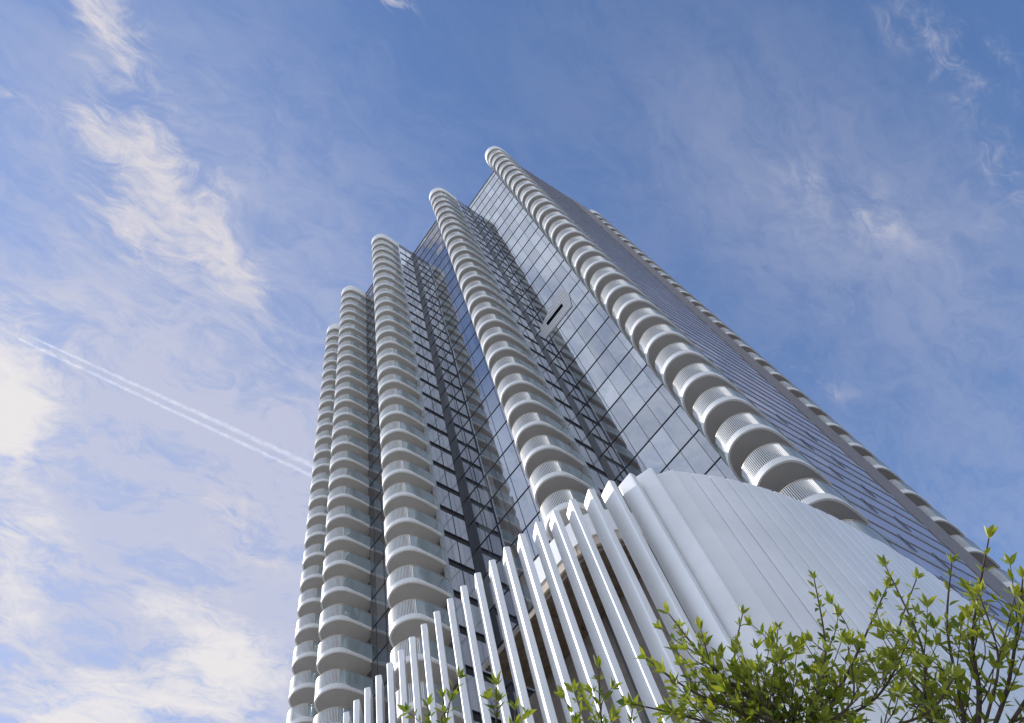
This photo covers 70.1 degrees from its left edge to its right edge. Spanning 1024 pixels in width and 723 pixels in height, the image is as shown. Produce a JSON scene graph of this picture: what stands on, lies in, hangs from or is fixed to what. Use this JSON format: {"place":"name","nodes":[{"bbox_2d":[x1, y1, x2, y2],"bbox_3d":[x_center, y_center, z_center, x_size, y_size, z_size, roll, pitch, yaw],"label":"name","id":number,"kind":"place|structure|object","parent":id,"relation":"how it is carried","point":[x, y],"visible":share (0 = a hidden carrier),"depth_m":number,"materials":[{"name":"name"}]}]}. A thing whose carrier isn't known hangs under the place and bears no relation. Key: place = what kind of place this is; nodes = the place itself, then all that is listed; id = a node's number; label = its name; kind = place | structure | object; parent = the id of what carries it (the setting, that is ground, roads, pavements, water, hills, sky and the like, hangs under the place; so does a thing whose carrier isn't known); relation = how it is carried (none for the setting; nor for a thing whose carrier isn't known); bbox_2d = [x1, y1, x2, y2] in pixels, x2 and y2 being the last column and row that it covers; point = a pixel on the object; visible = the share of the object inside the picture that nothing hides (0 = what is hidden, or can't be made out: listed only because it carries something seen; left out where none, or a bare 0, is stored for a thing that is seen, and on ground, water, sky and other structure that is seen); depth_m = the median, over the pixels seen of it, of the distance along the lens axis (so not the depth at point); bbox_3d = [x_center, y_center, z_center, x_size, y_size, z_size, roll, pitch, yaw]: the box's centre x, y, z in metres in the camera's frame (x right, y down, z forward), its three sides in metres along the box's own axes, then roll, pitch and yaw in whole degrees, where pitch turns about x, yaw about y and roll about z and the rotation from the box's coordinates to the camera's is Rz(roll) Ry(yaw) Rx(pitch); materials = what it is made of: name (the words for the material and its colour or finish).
{"place":"outdoors","nodes":[
{"label":"outdoors","id":0,"kind":"place"},
{"bbox_2d":[0,0,1023,722],"label":"sky","id":1,"kind":"structure","parent":0,"point":[192,192],"materials":[{"name":"blue"}]},
{"label":"ground","id":2,"kind":"structure","parent":0,"visible":0},
{"bbox_2d":[397,664,536,722],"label":"young tree","id":3,"kind":"object","parent":2,"relation":"on","point":[496,695],"visible":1,"depth_m":4.20,"materials":[{"name":"green plant"}]},
{"bbox_2d":[554,655,642,722],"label":"young tree","id":4,"kind":"object","parent":2,"relation":"on","point":[560,693],"visible":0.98,"depth_m":4.10,"materials":[{"name":"green plant"}]},
{"bbox_2d":[484,509,717,722],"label":"podium","id":5,"kind":"object","parent":2,"relation":"on","point":[528,678],"visible":0.23,"depth_m":39.62,"materials":[{"name":"white concrete"}]},
{"bbox_2d":[286,146,1023,722],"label":"apartment tower","id":6,"kind":"structure","parent":5,"relation":"on","point":[514,348],"depth_m":60.32,"materials":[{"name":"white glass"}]},
{"bbox_2d":[399,247,411,258],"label":"window","id":7,"kind":"structure","parent":6,"relation":"in","point":[402,251],"depth_m":119.86,"materials":[{"name":"grey glass"}]},
{"bbox_2d":[400,253,412,264],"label":"window","id":8,"kind":"structure","parent":6,"relation":"in","point":[403,257],"depth_m":116.97,"materials":[{"name":"grey glass"}]},
{"bbox_2d":[401,259,414,271],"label":"window","id":9,"kind":"structure","parent":6,"relation":"in","point":[404,263],"depth_m":114.12,"materials":[{"name":"grey glass"}]},
{"bbox_2d":[402,266,415,278],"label":"window","id":10,"kind":"structure","parent":6,"relation":"in","point":[407,271],"depth_m":111.30,"materials":[{"name":"grey glass"}]},
{"bbox_2d":[403,273,417,286],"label":"window","id":11,"kind":"structure","parent":6,"relation":"in","point":[408,278],"depth_m":108.42,"materials":[{"name":"grey glass"}]},
{"bbox_2d":[404,280,418,293],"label":"window","id":12,"kind":"structure","parent":6,"relation":"in","point":[407,284],"depth_m":105.60,"materials":[{"name":"grey glass"}]},
{"bbox_2d":[406,288,420,301],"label":"window","id":13,"kind":"structure","parent":6,"relation":"in","point":[409,292],"depth_m":102.75,"materials":[{"name":"grey glass"}]},
{"bbox_2d":[407,296,422,310],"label":"window","id":14,"kind":"structure","parent":6,"relation":"in","point":[410,300],"depth_m":99.90,"materials":[{"name":"grey glass"}]},
{"bbox_2d":[408,304,423,319],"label":"window","id":15,"kind":"structure","parent":6,"relation":"in","point":[415,311],"depth_m":97.10,"materials":[{"name":"grey glass"}]},
{"bbox_2d":[410,313,425,328],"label":"window","id":16,"kind":"structure","parent":6,"relation":"in","point":[413,318],"depth_m":94.20,"materials":[{"name":"grey glass"}]},
{"bbox_2d":[411,323,427,339],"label":"window","id":17,"kind":"structure","parent":6,"relation":"in","point":[418,330],"depth_m":91.36,"materials":[{"name":"grey glass"}]},
{"bbox_2d":[413,333,430,350],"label":"window","id":18,"kind":"structure","parent":6,"relation":"in","point":[417,339],"depth_m":88.49,"materials":[{"name":"grey glass"}]},
{"bbox_2d":[414,343,432,361],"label":"window","id":19,"kind":"structure","parent":6,"relation":"in","point":[419,350],"depth_m":85.68,"materials":[{"name":"grey glass"}]},
{"bbox_2d":[416,355,434,373],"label":"window","id":20,"kind":"structure","parent":6,"relation":"in","point":[421,362],"depth_m":82.84,"materials":[{"name":"grey glass"}]},
{"bbox_2d":[418,367,437,387],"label":"window","id":21,"kind":"structure","parent":6,"relation":"in","point":[424,375],"depth_m":80.01,"materials":[{"name":"grey glass"}]},
{"bbox_2d":[420,381,440,401],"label":"window","id":22,"kind":"structure","parent":6,"relation":"in","point":[427,389],"depth_m":77.16,"materials":[{"name":"grey glass"}]},
{"bbox_2d":[423,395,443,417],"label":"window","id":23,"kind":"structure","parent":6,"relation":"in","point":[429,404],"depth_m":74.30,"materials":[{"name":"grey glass"}]},
{"bbox_2d":[425,410,446,433],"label":"window","id":24,"kind":"structure","parent":6,"relation":"in","point":[431,419],"depth_m":71.48,"materials":[{"name":"grey glass"}]},
{"bbox_2d":[428,427,450,451],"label":"window","id":25,"kind":"structure","parent":6,"relation":"in","point":[435,437],"depth_m":68.61,"materials":[{"name":"grey glass"}]},
{"bbox_2d":[430,445,454,471],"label":"window","id":26,"kind":"structure","parent":6,"relation":"in","point":[440,457],"depth_m":65.77,"materials":[{"name":"grey glass"}]},
{"bbox_2d":[433,464,458,492],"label":"window","id":27,"kind":"structure","parent":6,"relation":"in","point":[443,477],"depth_m":62.95,"materials":[{"name":"grey glass"}]},
{"bbox_2d":[437,486,463,515],"bbox_3d":[-5.121,11.492,60.125,2.424,2.592,0.073,31,-74,-23],"label":"window","id":28,"kind":"structure","parent":6,"relation":"in","point":[448,500],"depth_m":60.08,"materials":[{"name":"grey glass"}]},
{"bbox_2d":[441,510,468,541],"bbox_3d":[-4.532,12.886,57.281,2.424,2.592,0.073,31,-74,-23],"label":"window","id":29,"kind":"structure","parent":6,"relation":"in","point":[453,525],"depth_m":57.24,"materials":[{"name":"grey glass"}]},
{"bbox_2d":[445,536,474,570],"bbox_3d":[-3.943,14.279,54.436,2.424,2.592,0.073,31,-74,-23],"label":"window","id":30,"kind":"structure","parent":6,"relation":"in","point":[457,552],"depth_m":54.41,"materials":[{"name":"grey glass"}]},
{"bbox_2d":[449,565,477,600],"bbox_3d":[-3.354,15.673,51.591,2.424,2.592,0.073,31,-74,-23],"label":"window","id":31,"kind":"structure","parent":6,"relation":"in","point":[459,578],"depth_m":51.67,"materials":[{"name":"grey glass"}]},
{"bbox_2d":[463,212,474,222],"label":"window","id":32,"kind":"structure","parent":6,"relation":"in","point":[465,214],"depth_m":112.52,"materials":[{"name":"grey glass"}]},
{"bbox_2d":[454,597,484,635],"bbox_3d":[-2.765,17.067,48.747,2.424,2.592,0.073,31,-74,-23],"label":"window","id":33,"kind":"structure","parent":6,"relation":"in","point":[476,615],"depth_m":48.68,"materials":[{"name":"grey glass"}]},
{"bbox_2d":[466,218,476,227],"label":"window","id":34,"kind":"structure","parent":6,"relation":"in","point":[468,220],"depth_m":109.63,"materials":[{"name":"grey glass"}]},
{"bbox_2d":[469,223,479,233],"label":"window","id":35,"kind":"structure","parent":6,"relation":"in","point":[471,226],"depth_m":106.74,"materials":[{"name":"grey glass"}]},
{"bbox_2d":[460,633,490,674],"bbox_3d":[-2.176,18.461,45.902,2.424,2.592,0.073,31,-74,-23],"label":"window","id":36,"kind":"structure","parent":6,"relation":"in","point":[482,647],"depth_m":45.94,"materials":[{"name":"grey glass"}]},
{"bbox_2d":[472,229,483,239],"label":"window","id":37,"kind":"structure","parent":6,"relation":"in","point":[477,234],"depth_m":103.93,"materials":[{"name":"grey glass"}]},
{"bbox_2d":[474,235,486,246],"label":"window","id":38,"kind":"structure","parent":6,"relation":"in","point":[478,239],"depth_m":101.13,"materials":[{"name":"grey glass"}]},
{"bbox_2d":[466,674,500,720],"bbox_3d":[-1.587,19.854,43.057,2.424,2.592,0.073,31,-74,-23],"label":"window","id":39,"kind":"structure","parent":6,"relation":"in","point":[475,706],"depth_m":42.93,"materials":[{"name":"grey glass"}]},
{"bbox_2d":[477,241,490,253],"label":"window","id":40,"kind":"structure","parent":6,"relation":"in","point":[482,246],"depth_m":98.34,"materials":[{"name":"grey glass"}]},
{"bbox_2d":[481,249,494,261],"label":"window","id":41,"kind":"structure","parent":6,"relation":"in","point":[485,253],"depth_m":95.45,"materials":[{"name":"grey glass"}]},
{"bbox_2d":[485,256,498,269],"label":"window","id":42,"kind":"structure","parent":6,"relation":"in","point":[489,261],"depth_m":92.57,"materials":[{"name":"grey glass"}]},
{"bbox_2d":[489,264,503,278],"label":"window","id":43,"kind":"structure","parent":6,"relation":"in","point":[493,269],"depth_m":89.70,"materials":[{"name":"grey glass"}]},
{"bbox_2d":[493,273,507,286],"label":"window","id":44,"kind":"structure","parent":6,"relation":"in","point":[497,277],"depth_m":86.91,"materials":[{"name":"grey glass"}]},
{"bbox_2d":[497,281,512,296],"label":"window","id":45,"kind":"structure","parent":6,"relation":"in","point":[502,287],"depth_m":84.07,"materials":[{"name":"grey glass"}]},
{"bbox_2d":[502,291,518,307],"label":"window","id":46,"kind":"structure","parent":6,"relation":"in","point":[507,297],"depth_m":81.17,"materials":[{"name":"grey glass"}]},
{"bbox_2d":[507,301,524,318],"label":"window","id":47,"kind":"structure","parent":6,"relation":"in","point":[512,307],"depth_m":78.36,"materials":[{"name":"grey glass"}]},
{"bbox_2d":[512,312,530,330],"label":"window","id":48,"kind":"structure","parent":6,"relation":"in","point":[521,321],"depth_m":75.54,"materials":[{"name":"grey glass"}]},
{"bbox_2d":[518,324,536,342],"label":"window","id":49,"kind":"structure","parent":6,"relation":"in","point":[525,332],"depth_m":72.70,"materials":[{"name":"grey glass"}]},
{"bbox_2d":[525,338,544,356],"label":"window","id":50,"kind":"structure","parent":6,"relation":"in","point":[533,346],"depth_m":69.83,"materials":[{"name":"grey glass"}]},
{"bbox_2d":[531,351,552,372],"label":"window","id":51,"kind":"structure","parent":6,"relation":"in","point":[541,361],"depth_m":66.99,"materials":[{"name":"grey glass"}]},
{"bbox_2d":[539,366,561,388],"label":"window","id":52,"kind":"structure","parent":6,"relation":"in","point":[548,376],"depth_m":64.14,"materials":[{"name":"grey glass"}]},
{"bbox_2d":[547,383,570,406],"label":"window","id":53,"kind":"structure","parent":6,"relation":"in","point":[557,394],"depth_m":61.31,"materials":[{"name":"grey glass"}]},
{"bbox_2d":[556,401,580,426],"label":"window","id":54,"kind":"structure","parent":6,"relation":"in","point":[566,412],"depth_m":58.47,"materials":[{"name":"grey glass"}]},
{"bbox_2d":[566,421,592,448],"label":"window","id":55,"kind":"structure","parent":6,"relation":"in","point":[577,433],"depth_m":55.63,"materials":[{"name":"grey glass"}]},
{"bbox_2d":[577,443,604,472],"bbox_3d":[5.623,6.933,52.818,2.040,2.592,0.073,31,-74,-23],"label":"window","id":56,"kind":"structure","parent":6,"relation":"in","point":[589,457],"depth_m":52.78,"materials":[{"name":"grey glass"}]},
{"bbox_2d":[588,467,608,490],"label":"window","id":57,"kind":"structure","parent":6,"relation":"in","point":[601,481],"depth_m":50.20,"materials":[{"name":"grey glass"}]},
{"bbox_2d":[343,468,1023,722],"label":"slatted screen","id":58,"kind":"object","parent":2,"relation":"on","point":[722,548],"visible":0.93,"depth_m":23.38,"materials":[{"name":"white metal"}]},
{"bbox_2d":[616,570,964,722],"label":"young tree","id":59,"kind":"object","parent":2,"relation":"on","point":[758,698],"visible":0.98,"depth_m":3.91,"materials":[{"name":"green plant"}]},
{"bbox_2d":[857,524,1023,722],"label":"young tree","id":60,"kind":"object","parent":2,"relation":"on","point":[974,594],"visible":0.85,"depth_m":3.72,"materials":[{"name":"green plant"}]}
]}

